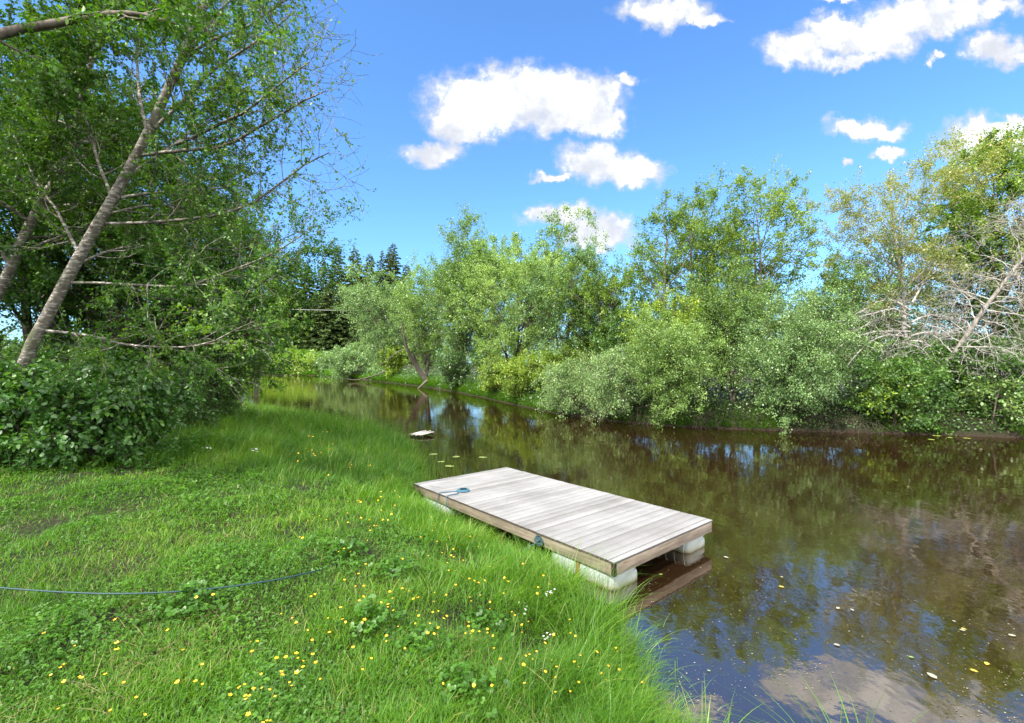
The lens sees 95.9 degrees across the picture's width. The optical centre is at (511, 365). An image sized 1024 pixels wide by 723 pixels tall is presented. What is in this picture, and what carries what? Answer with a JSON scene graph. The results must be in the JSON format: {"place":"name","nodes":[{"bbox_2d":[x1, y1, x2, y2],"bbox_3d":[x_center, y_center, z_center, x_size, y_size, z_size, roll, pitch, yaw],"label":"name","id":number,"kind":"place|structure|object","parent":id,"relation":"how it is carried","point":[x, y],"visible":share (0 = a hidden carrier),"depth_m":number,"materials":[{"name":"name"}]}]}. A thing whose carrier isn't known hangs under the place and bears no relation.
{"place":"outdoors","nodes":[
{"label":"outdoors","id":0,"kind":"place"},
{"bbox_2d":[0,353,1023,722],"bbox_3d":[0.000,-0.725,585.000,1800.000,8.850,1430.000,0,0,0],"label":"ground","id":1,"kind":"structure","parent":0,"point":[458,609],"depth_m":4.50,"materials":[{"name":"green plant"}]},
{"bbox_2d":[0,356,50,460],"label":"broadleaf shrub","id":2,"kind":"object","parent":1,"relation":"on","point":[26,369],"visible":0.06,"depth_m":8.47,"materials":[{"name":"green plant"}]},
{"bbox_2d":[0,328,99,376],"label":"broadleaf shrub","id":3,"kind":"object","parent":1,"relation":"on","point":[56,355],"visible":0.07,"depth_m":11.04,"materials":[{"name":"green plant"}]},
{"bbox_2d":[0,331,128,456],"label":"broadleaf shrub","id":4,"kind":"object","parent":1,"relation":"on","point":[11,354],"visible":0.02,"depth_m":9.90,"materials":[{"name":"green plant"}]},
{"bbox_2d":[0,354,139,469],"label":"broadleaf shrub","id":5,"kind":"object","parent":1,"relation":"on","point":[8,384],"visible":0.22,"depth_m":8.08,"materials":[{"name":"green plant"}]},
{"bbox_2d":[0,129,172,349],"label":"alder tree","id":6,"kind":"object","parent":1,"relation":"on","point":[46,287],"visible":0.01,"depth_m":21.40,"materials":[{"name":"green plant"}]},
{"bbox_2d":[0,350,179,469],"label":"broadleaf shrub","id":7,"kind":"object","parent":1,"relation":"on","point":[42,411],"visible":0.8,"depth_m":8.05,"materials":[{"name":"green plant"}]},
{"bbox_2d":[0,0,211,148],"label":"alder tree","id":8,"kind":"object","parent":1,"relation":"on","point":[115,18],"visible":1,"depth_m":6.78,"materials":[{"name":"green plant"}]},
{"bbox_2d":[21,332,216,465],"bbox_3d":[-7.515,0.710,9.047,3.038,2.643,3.059,0,0,0],"label":"broadleaf shrub","id":9,"kind":"object","parent":1,"relation":"on","point":[165,395],"visible":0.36,"depth_m":8.81,"materials":[{"name":"green plant"}]},
{"bbox_2d":[0,0,245,301],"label":"alder tree","id":10,"kind":"object","parent":1,"relation":"on","point":[47,85],"visible":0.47,"depth_m":9.73,"materials":[{"name":"green plant"}]},
{"bbox_2d":[0,0,251,369],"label":"alder tree","id":11,"kind":"object","parent":1,"relation":"on","point":[26,322],"visible":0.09,"depth_m":13.09,"materials":[{"name":"green plant"}]},
{"bbox_2d":[0,54,317,390],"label":"alder tree","id":12,"kind":"object","parent":1,"relation":"on","point":[125,350],"visible":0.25,"depth_m":13.11,"materials":[{"name":"green plant"}]},
{"bbox_2d":[0,563,337,594],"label":"lawn rope","id":13,"kind":"object","parent":1,"relation":"on","point":[158,592],"visible":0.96,"depth_m":3.52,"materials":[{"name":"fabric"}]},
{"bbox_2d":[130,341,227,431],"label":"broadleaf shrub","id":14,"kind":"object","parent":1,"relation":"on","point":[195,412],"visible":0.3,"depth_m":12.70,"materials":[{"name":"green plant"}]},
{"bbox_2d":[140,579,227,620],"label":"herb clump","id":15,"kind":"object","parent":1,"relation":"on","point":[188,586],"visible":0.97,"depth_m":3.52,"materials":[{"name":"green plant"}]},
{"bbox_2d":[0,0,382,431],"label":"alder tree","id":16,"kind":"object","parent":1,"relation":"on","point":[198,215],"visible":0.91,"depth_m":8.59,"materials":[{"name":"green plant"}]},
{"bbox_2d":[63,137,370,415],"bbox_3d":[-10.324,-2.976,16.261,9.860,10.765,7.920,0,0,0],"label":"alder tree","id":17,"kind":"object","parent":1,"relation":"on","point":[326,252],"visible":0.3,"depth_m":16.00,"materials":[{"name":"green plant"}]},
{"bbox_2d":[198,371,245,421],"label":"broadleaf shrub","id":18,"kind":"object","parent":1,"relation":"on","point":[225,393],"visible":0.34,"depth_m":16.42,"materials":[{"name":"green plant"}]},
{"bbox_2d":[180,370,264,417],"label":"broadleaf shrub","id":19,"kind":"object","parent":1,"relation":"on","point":[234,404],"visible":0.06,"depth_m":18.58,"materials":[{"name":"green plant"}]},
{"bbox_2d":[150,229,298,371],"bbox_3d":[-14.011,-2.303,23.256,6.199,9.544,5.907,0,0,0],"label":"alder tree","id":20,"kind":"object","parent":1,"relation":"on","point":[246,355],"visible":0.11,"depth_m":23.63,"materials":[{"name":"green plant"}]},
{"bbox_2d":[51,387,443,499],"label":"tall grass","id":21,"kind":"structure","parent":1,"relation":"on","point":[297,427],"depth_m":10.76,"materials":[{"name":"green plant"}]},
{"bbox_2d":[240,282,288,396],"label":"alder tree","id":22,"kind":"object","parent":1,"relation":"on","point":[256,390],"visible":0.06,"depth_m":42.01,"materials":[{"name":"green plant"}]},
{"bbox_2d":[158,347,384,375],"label":"meadow grass","id":23,"kind":"structure","parent":1,"relation":"on","point":[298,351],"depth_m":147.03,"materials":[{"name":"green plant"}]},
{"bbox_2d":[281,349,323,375],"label":"meadow shrub","id":24,"kind":"object","parent":1,"relation":"on","point":[309,361],"visible":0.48,"depth_m":135.25,"materials":[{"name":"green plant"}]},
{"bbox_2d":[284,265,322,348],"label":"spruce tree","id":25,"kind":"object","parent":1,"relation":"on","point":[307,295],"visible":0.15,"depth_m":164.77,"materials":[{"name":"green plant"}]},
{"bbox_2d":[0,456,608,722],"bbox_3d":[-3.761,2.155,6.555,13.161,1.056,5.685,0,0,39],"label":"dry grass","id":26,"kind":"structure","parent":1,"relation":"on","point":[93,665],"depth_m":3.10,"materials":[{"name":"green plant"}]},
{"bbox_2d":[297,293,322,349],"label":"spruce tree","id":27,"kind":"object","parent":1,"relation":"on","point":[314,306],"visible":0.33,"depth_m":161.26,"materials":[{"name":"green plant"}]},
{"bbox_2d":[298,283,348,351],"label":"spruce tree","id":28,"kind":"object","parent":1,"relation":"on","point":[325,321],"visible":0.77,"depth_m":159.53,"materials":[{"name":"green plant"}]},
{"bbox_2d":[320,244,351,316],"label":"spruce tree","id":29,"kind":"object","parent":1,"relation":"on","point":[331,276],"visible":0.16,"depth_m":173.31,"materials":[{"name":"green plant"}]},
{"bbox_2d":[324,291,362,351],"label":"spruce tree","id":30,"kind":"object","parent":1,"relation":"on","point":[344,324],"visible":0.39,"depth_m":161.20,"materials":[{"name":"green plant"}]},
{"bbox_2d":[310,331,385,379],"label":"willow bush","id":31,"kind":"object","parent":1,"relation":"on","point":[344,364],"visible":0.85,"depth_m":96.42,"materials":[{"name":"green plant"}]},
{"bbox_2d":[322,537,374,568],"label":"herb clump","id":32,"kind":"object","parent":1,"relation":"on","point":[354,542],"visible":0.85,"depth_m":4.75,"materials":[{"name":"green plant"}]},
{"bbox_2d":[332,248,368,312],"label":"spruce tree","id":33,"kind":"object","parent":1,"relation":"on","point":[349,280],"visible":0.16,"depth_m":174.07,"materials":[{"name":"green plant"}]},
{"bbox_2d":[341,281,384,352],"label":"spruce tree","id":34,"kind":"object","parent":1,"relation":"on","point":[349,338],"visible":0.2,"depth_m":161.79,"materials":[{"name":"green plant"}]},
{"bbox_2d":[324,594,405,650],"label":"herb clump","id":35,"kind":"object","parent":1,"relation":"on","point":[382,618],"visible":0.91,"depth_m":3.54,"materials":[{"name":"green plant"}]},
{"bbox_2d":[353,253,384,323],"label":"spruce tree","id":36,"kind":"object","parent":1,"relation":"on","point":[371,268],"visible":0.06,"depth_m":176.43,"materials":[{"name":"green plant"}]},
{"bbox_2d":[314,257,440,369],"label":"willow tree","id":37,"kind":"object","parent":1,"relation":"on","point":[361,288],"visible":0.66,"depth_m":78.41,"materials":[{"name":"green plant"}]},
{"bbox_2d":[375,345,407,378],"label":"green shrub","id":38,"kind":"object","parent":1,"relation":"on","point":[395,364],"visible":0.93,"depth_m":77.19,"materials":[{"name":"green plant"}]},
{"bbox_2d":[379,248,405,333],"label":"spruce tree","id":39,"kind":"object","parent":1,"relation":"on","point":[389,269],"visible":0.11,"depth_m":179.36,"materials":[{"name":"green plant"}]},
{"bbox_2d":[381,242,411,346],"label":"spruce tree","id":40,"kind":"object","parent":1,"relation":"on","point":[394,255],"visible":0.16,"depth_m":182.43,"materials":[{"name":"green plant"}]},
{"bbox_2d":[368,552,448,591],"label":"herb clump","id":41,"kind":"object","parent":1,"relation":"on","point":[409,562],"visible":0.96,"depth_m":4.44,"materials":[{"name":"green plant"}]},
{"bbox_2d":[399,263,435,365],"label":"spruce tree","id":42,"kind":"object","parent":1,"relation":"on","point":[405,268],"visible":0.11,"depth_m":182.91,"materials":[{"name":"green plant"}]},
{"bbox_2d":[384,621,463,676],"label":"herb clump","id":43,"kind":"object","parent":1,"relation":"on","point":[418,638],"visible":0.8,"depth_m":3.34,"materials":[{"name":"green plant"}]},
{"bbox_2d":[365,565,487,616],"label":"sedge tuft","id":44,"kind":"object","parent":1,"relation":"on","point":[435,593],"visible":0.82,"depth_m":4.15,"materials":[{"name":"green plant"}]},
{"bbox_2d":[375,257,479,375],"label":"willow tree","id":45,"kind":"object","parent":1,"relation":"on","point":[412,301],"visible":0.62,"depth_m":62.57,"materials":[{"name":"green plant"}]},
{"bbox_2d":[429,345,480,388],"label":"green shrub","id":46,"kind":"object","parent":1,"relation":"on","point":[452,368],"visible":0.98,"depth_m":49.28,"materials":[{"name":"green plant"}]},
{"bbox_2d":[399,200,515,371],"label":"willow tree","id":47,"kind":"object","parent":1,"relation":"on","point":[444,278],"visible":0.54,"depth_m":51.84,"materials":[{"name":"green plant"}]},
{"bbox_2d":[423,661,510,719],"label":"herb clump","id":48,"kind":"object","parent":1,"relation":"on","point":[461,675],"visible":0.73,"depth_m":2.98,"materials":[{"name":"green plant"}]},
{"bbox_2d":[417,539,525,587],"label":"sedge tuft","id":49,"kind":"object","parent":1,"relation":"on","point":[473,565],"visible":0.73,"depth_m":4.78,"materials":[{"name":"green plant"}]},
{"bbox_2d":[431,215,525,365],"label":"willow tree","id":50,"kind":"object","parent":1,"relation":"on","point":[478,244],"visible":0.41,"depth_m":46.11,"materials":[{"name":"green plant"}]},
{"bbox_2d":[457,606,518,644],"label":"herb clump","id":51,"kind":"object","parent":1,"relation":"on","point":[478,613],"visible":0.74,"depth_m":3.98,"materials":[{"name":"green plant"}]},
{"bbox_2d":[475,353,513,393],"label":"green shrub","id":52,"kind":"object","parent":1,"relation":"on","point":[489,382],"visible":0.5,"depth_m":38.17,"materials":[{"name":"green plant"}]},
{"bbox_2d":[0,296,1023,367],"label":"distant woods","id":53,"kind":"object","parent":1,"relation":"on","point":[311,328],"visible":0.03,"depth_m":169.21,"materials":[{"name":"green plant"}]},
{"bbox_2d":[452,230,574,381],"bbox_3d":[0.320,-4.238,37.384,10.082,12.995,7.731,0,0,0],"label":"willow tree","id":54,"kind":"object","parent":1,"relation":"on","point":[520,272],"visible":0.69,"depth_m":36.22,"materials":[{"name":"green plant"}]},
{"bbox_2d":[492,349,541,397],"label":"green shrub","id":55,"kind":"object","parent":1,"relation":"on","point":[515,387],"visible":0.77,"depth_m":32.91,"materials":[{"name":"green plant"}]},
{"bbox_2d":[517,343,570,393],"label":"green shrub","id":56,"kind":"object","parent":1,"relation":"on","point":[546,360],"visible":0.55,"depth_m":31.99,"materials":[{"name":"green plant"}]},
{"bbox_2d":[493,201,609,362],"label":"willow tree","id":57,"kind":"object","parent":1,"relation":"on","point":[553,230],"visible":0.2,"depth_m":42.47,"materials":[{"name":"green plant"}]},
{"bbox_2d":[500,229,626,363],"bbox_3d":[4.112,-3.678,34.254,9.942,11.354,9.884,0,0,0],"label":"willow tree","id":58,"kind":"object","parent":1,"relation":"on","point":[587,252],"visible":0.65,"depth_m":33.02,"materials":[{"name":"green plant"}]},
{"bbox_2d":[487,528,642,606],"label":"sedge tuft","id":59,"kind":"object","parent":1,"relation":"on","point":[570,570],"visible":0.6,"depth_m":5.29,"materials":[{"name":"green plant"}]},
{"bbox_2d":[549,334,592,382],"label":"green shrub","id":60,"kind":"object","parent":1,"relation":"on","point":[569,352],"visible":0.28,"depth_m":32.18,"materials":[{"name":"green plant"}]},
{"bbox_2d":[531,356,615,418],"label":"willow bush","id":61,"kind":"object","parent":1,"relation":"on","point":[567,387],"visible":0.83,"depth_m":25.34,"materials":[{"name":"green plant"}]},
{"bbox_2d":[546,269,628,373],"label":"willow tree","id":62,"kind":"object","parent":1,"relation":"on","point":[580,319],"visible":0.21,"depth_m":32.78,"materials":[{"name":"green plant"}]},
{"bbox_2d":[518,583,663,670],"bbox_3d":[0.605,2.442,4.220,1.593,0.485,1.507,0,0,-24],"label":"sedge tuft","id":63,"kind":"object","parent":1,"relation":"on","point":[576,622],"visible":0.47,"depth_m":4.36,"materials":[{"name":"green plant"}]},
{"bbox_2d":[537,248,653,359],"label":"alder tree","id":64,"kind":"object","parent":1,"relation":"on","point":[602,291],"visible":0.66,"depth_m":30.66,"materials":[{"name":"green plant"}]},
{"bbox_2d":[530,554,672,645],"bbox_3d":[0.819,2.389,4.762,1.782,0.590,2.134,0,0,0],"label":"sedge tuft","id":65,"kind":"object","parent":1,"relation":"on","point":[611,609],"visible":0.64,"depth_m":4.80,"materials":[{"name":"green plant"}]},
{"bbox_2d":[538,594,690,680],"bbox_3d":[0.968,2.561,4.345,1.493,0.442,1.421,0,0,44],"label":"sedge tuft","id":66,"kind":"object","parent":1,"relation":"on","point":[629,658],"visible":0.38,"depth_m":4.38,"materials":[{"name":"green plant"}]},
{"bbox_2d":[572,337,675,425],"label":"willow bush","id":67,"kind":"object","parent":1,"relation":"on","point":[625,394],"visible":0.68,"depth_m":22.33,"materials":[{"name":"green plant"}]},
{"bbox_2d":[584,288,666,387],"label":"willow tree","id":68,"kind":"object","parent":1,"relation":"on","point":[615,318],"visible":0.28,"depth_m":27.96,"materials":[{"name":"green plant"}]},
{"bbox_2d":[615,278,705,402],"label":"willow bush","id":69,"kind":"object","parent":1,"relation":"on","point":[657,305],"visible":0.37,"depth_m":23.08,"materials":[{"name":"green plant"}]},
{"bbox_2d":[299,370,1023,435],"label":"bank grass","id":70,"kind":"structure","parent":1,"relation":"on","point":[417,381],"depth_m":23.20,"materials":[{"name":"green plant"}]},
{"bbox_2d":[401,322,427,380],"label":"leaning trunk","id":71,"kind":"object","parent":70,"relation":"on","point":[415,363],"visible":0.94,"depth_m":61.61,"materials":[{"name":"brown plant"}]},
{"bbox_2d":[301,367,1023,433],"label":"undergrowth","id":72,"kind":"object","parent":1,"relation":"on","point":[412,374],"visible":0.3,"depth_m":21.80,"materials":[{"name":"green plant"}]},
{"bbox_2d":[618,187,735,388],"bbox_3d":[8.961,-4.075,26.811,5.495,12.081,7.314,0,0,0],"label":"alder tree","id":73,"kind":"object","parent":1,"relation":"on","point":[652,216],"visible":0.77,"depth_m":25.63,"materials":[{"name":"green plant"}]},
{"bbox_2d":[613,302,748,429],"bbox_3d":[7.273,-0.130,21.063,5.000,5.915,6.304,0,0,0],"label":"willow bush","id":74,"kind":"object","parent":1,"relation":"on","point":[673,347],"visible":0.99,"depth_m":20.30,"materials":[{"name":"green plant"}]},
{"bbox_2d":[614,158,770,394],"bbox_3d":[10.178,-4.920,26.805,8.443,13.702,7.625,0,0,0],"label":"alder tree","id":75,"kind":"object","parent":1,"relation":"on","point":[712,195],"visible":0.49,"depth_m":26.40,"materials":[{"name":"green plant"}]},
{"bbox_2d":[655,281,754,394],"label":"dark bush","id":76,"kind":"object","parent":1,"relation":"on","point":[705,389],"visible":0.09,"depth_m":26.13,"materials":[{"name":"green plant"}]},
{"bbox_2d":[677,403,757,429],"bbox_3d":[9.243,2.540,20.669,3.845,1.878,1.788,0,0,0],"label":"twig heap","id":77,"kind":"object","parent":1,"relation":"on","point":[706,418],"visible":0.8,"depth_m":20.61,"materials":[{"name":"plant"}]},
{"bbox_2d":[676,247,791,401],"bbox_3d":[11.194,-1.976,24.136,5.925,8.073,5.966,0,0,35],"label":"willow bush","id":78,"kind":"object","parent":1,"relation":"on","point":[725,309],"visible":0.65,"depth_m":23.34,"materials":[{"name":"green plant"}]},
{"bbox_2d":[654,208,815,390],"bbox_3d":[13.620,-4.088,28.281,9.262,11.908,8.491,0,0,0],"label":"alder tree","id":79,"kind":"object","parent":1,"relation":"on","point":[705,253],"visible":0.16,"depth_m":27.49,"materials":[{"name":"green plant"}]},
{"bbox_2d":[685,154,849,395],"bbox_3d":[13.591,-4.816,25.726,7.774,13.519,7.589,0,0,-35],"label":"alder tree","id":80,"kind":"object","parent":1,"relation":"on","point":[782,194],"visible":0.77,"depth_m":25.17,"materials":[{"name":"green plant"}]},
{"bbox_2d":[730,282,897,435],"bbox_3d":[12.449,-0.210,20.046,5.642,6.735,5.589,0,0,0],"label":"bush","id":81,"kind":"object","parent":1,"relation":"on","point":[796,357],"visible":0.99,"depth_m":19.23,"materials":[{"name":"green plant"}]},
{"bbox_2d":[714,666,923,722],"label":"sedge tuft","id":82,"kind":"object","parent":1,"relation":"on","point":[819,705],"visible":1,"depth_m":3.49,"materials":[{"name":"green plant"}]},
{"bbox_2d":[773,239,915,400],"bbox_3d":[16.116,-2.048,22.977,7.362,8.097,5.829,0,0,0],"label":"hazel bush","id":83,"kind":"object","parent":1,"relation":"on","point":[859,275],"visible":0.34,"depth_m":22.10,"materials":[{"name":"green plant"}]},
{"bbox_2d":[806,254,894,393],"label":"alder tree","id":84,"kind":"object","parent":1,"relation":"on","point":[840,276],"visible":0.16,"depth_m":26.75,"materials":[{"name":"green plant"}]},
{"bbox_2d":[856,366,925,426],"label":"maple sapling","id":85,"kind":"object","parent":1,"relation":"on","point":[895,416],"visible":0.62,"depth_m":18.96,"materials":[{"name":"green plant"}]},
{"bbox_2d":[830,348,970,436],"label":"dark bush","id":86,"kind":"object","parent":1,"relation":"on","point":[926,389],"visible":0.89,"depth_m":18.81,"materials":[{"name":"green plant"}]},
{"bbox_2d":[789,124,1023,352],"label":"thin leaved tree","id":87,"kind":"object","parent":1,"relation":"on","point":[899,251],"visible":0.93,"depth_m":21.90,"materials":[{"name":"green plant"}]},
{"bbox_2d":[849,275,964,367],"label":"alder tree","id":88,"kind":"object","parent":1,"relation":"on","point":[913,317],"visible":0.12,"depth_m":28.90,"materials":[{"name":"green plant"}]},
{"bbox_2d":[878,332,1002,411],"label":"dark bush","id":89,"kind":"object","parent":1,"relation":"on","point":[938,347],"visible":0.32,"depth_m":20.46,"materials":[{"name":"green plant"}]},
{"bbox_2d":[870,207,1023,353],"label":"alder tree","id":90,"kind":"object","parent":1,"relation":"on","point":[985,252],"visible":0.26,"depth_m":27.83,"materials":[{"name":"green plant"}]},
{"bbox_2d":[880,173,1023,408],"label":"dead tree","id":91,"kind":"object","parent":1,"relation":"on","point":[976,321],"visible":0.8,"depth_m":19.93,"materials":[{"name":"grey wood"}]},
{"bbox_2d":[825,229,976,386],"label":"dead branches","id":92,"kind":"object","parent":91,"relation":"attached to","point":[894,335],"visible":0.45,"depth_m":21.51,"materials":[{"name":"grey wood"}]},
{"bbox_2d":[903,119,1023,344],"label":"alder tree","id":93,"kind":"object","parent":1,"relation":"on","point":[975,208],"visible":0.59,"depth_m":26.97,"materials":[{"name":"green plant"}]},
{"bbox_2d":[917,333,1023,416],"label":"dark bush","id":94,"kind":"object","parent":1,"relation":"on","point":[1007,356],"visible":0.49,"depth_m":19.29,"materials":[{"name":"green plant"}]},
{"bbox_2d":[947,130,1023,338],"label":"alder tree","id":95,"kind":"object","parent":1,"relation":"on","point":[1008,185],"visible":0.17,"depth_m":26.79,"materials":[{"name":"green plant"}]},
{"bbox_2d":[951,369,1023,431],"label":"maple sapling","id":96,"kind":"object","parent":1,"relation":"on","point":[978,393],"visible":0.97,"depth_m":18.35,"materials":[{"name":"green plant"}]},
{"bbox_2d":[989,331,1023,410],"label":"dark bush","id":97,"kind":"object","parent":1,"relation":"on","point":[1020,352],"visible":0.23,"depth_m":19.05,"materials":[{"name":"green plant"}]},
{"bbox_2d":[0,0,1023,363],"label":"sky","id":98,"kind":"structure","parent":0,"point":[515,111],"materials":[{"name":"blue"}]},
{"bbox_2d":[357,471,723,722],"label":"bank grass","id":99,"kind":"structure","parent":0,"point":[595,647],"depth_m":4.09,"materials":[{"name":"green plant"}]},
{"bbox_2d":[234,375,1023,722],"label":"river","id":100,"kind":"structure","parent":0,"point":[966,501],"depth_m":7.08,"materials":[{"name":"liquid"}]},
{"bbox_2d":[405,435,539,480],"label":"reeds","id":101,"kind":"object","parent":100,"relation":"in","point":[435,458],"visible":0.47,"depth_m":13.09,"materials":[{"name":"green plant"}]},
{"bbox_2d":[414,467,711,590],"bbox_3d":[0.552,2.730,8.355,2.472,0.642,5.076,0,-1,-40],"label":"floating dock","id":102,"kind":"object","parent":100,"relation":"on","point":[527,506],"visible":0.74,"depth_m":7.31,"materials":[{"name":"grey wood"}]},
{"bbox_2d":[623,595,740,722],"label":"shallow weeds","id":103,"kind":"object","parent":100,"relation":"on","point":[670,666],"visible":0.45,"depth_m":4.15,"materials":[{"name":"green plant"}]},
{"bbox_2d":[448,441,1022,722],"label":"floating specks","id":104,"kind":"object","parent":100,"relation":"on","point":[827,643],"visible":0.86,"depth_m":4.40,"materials":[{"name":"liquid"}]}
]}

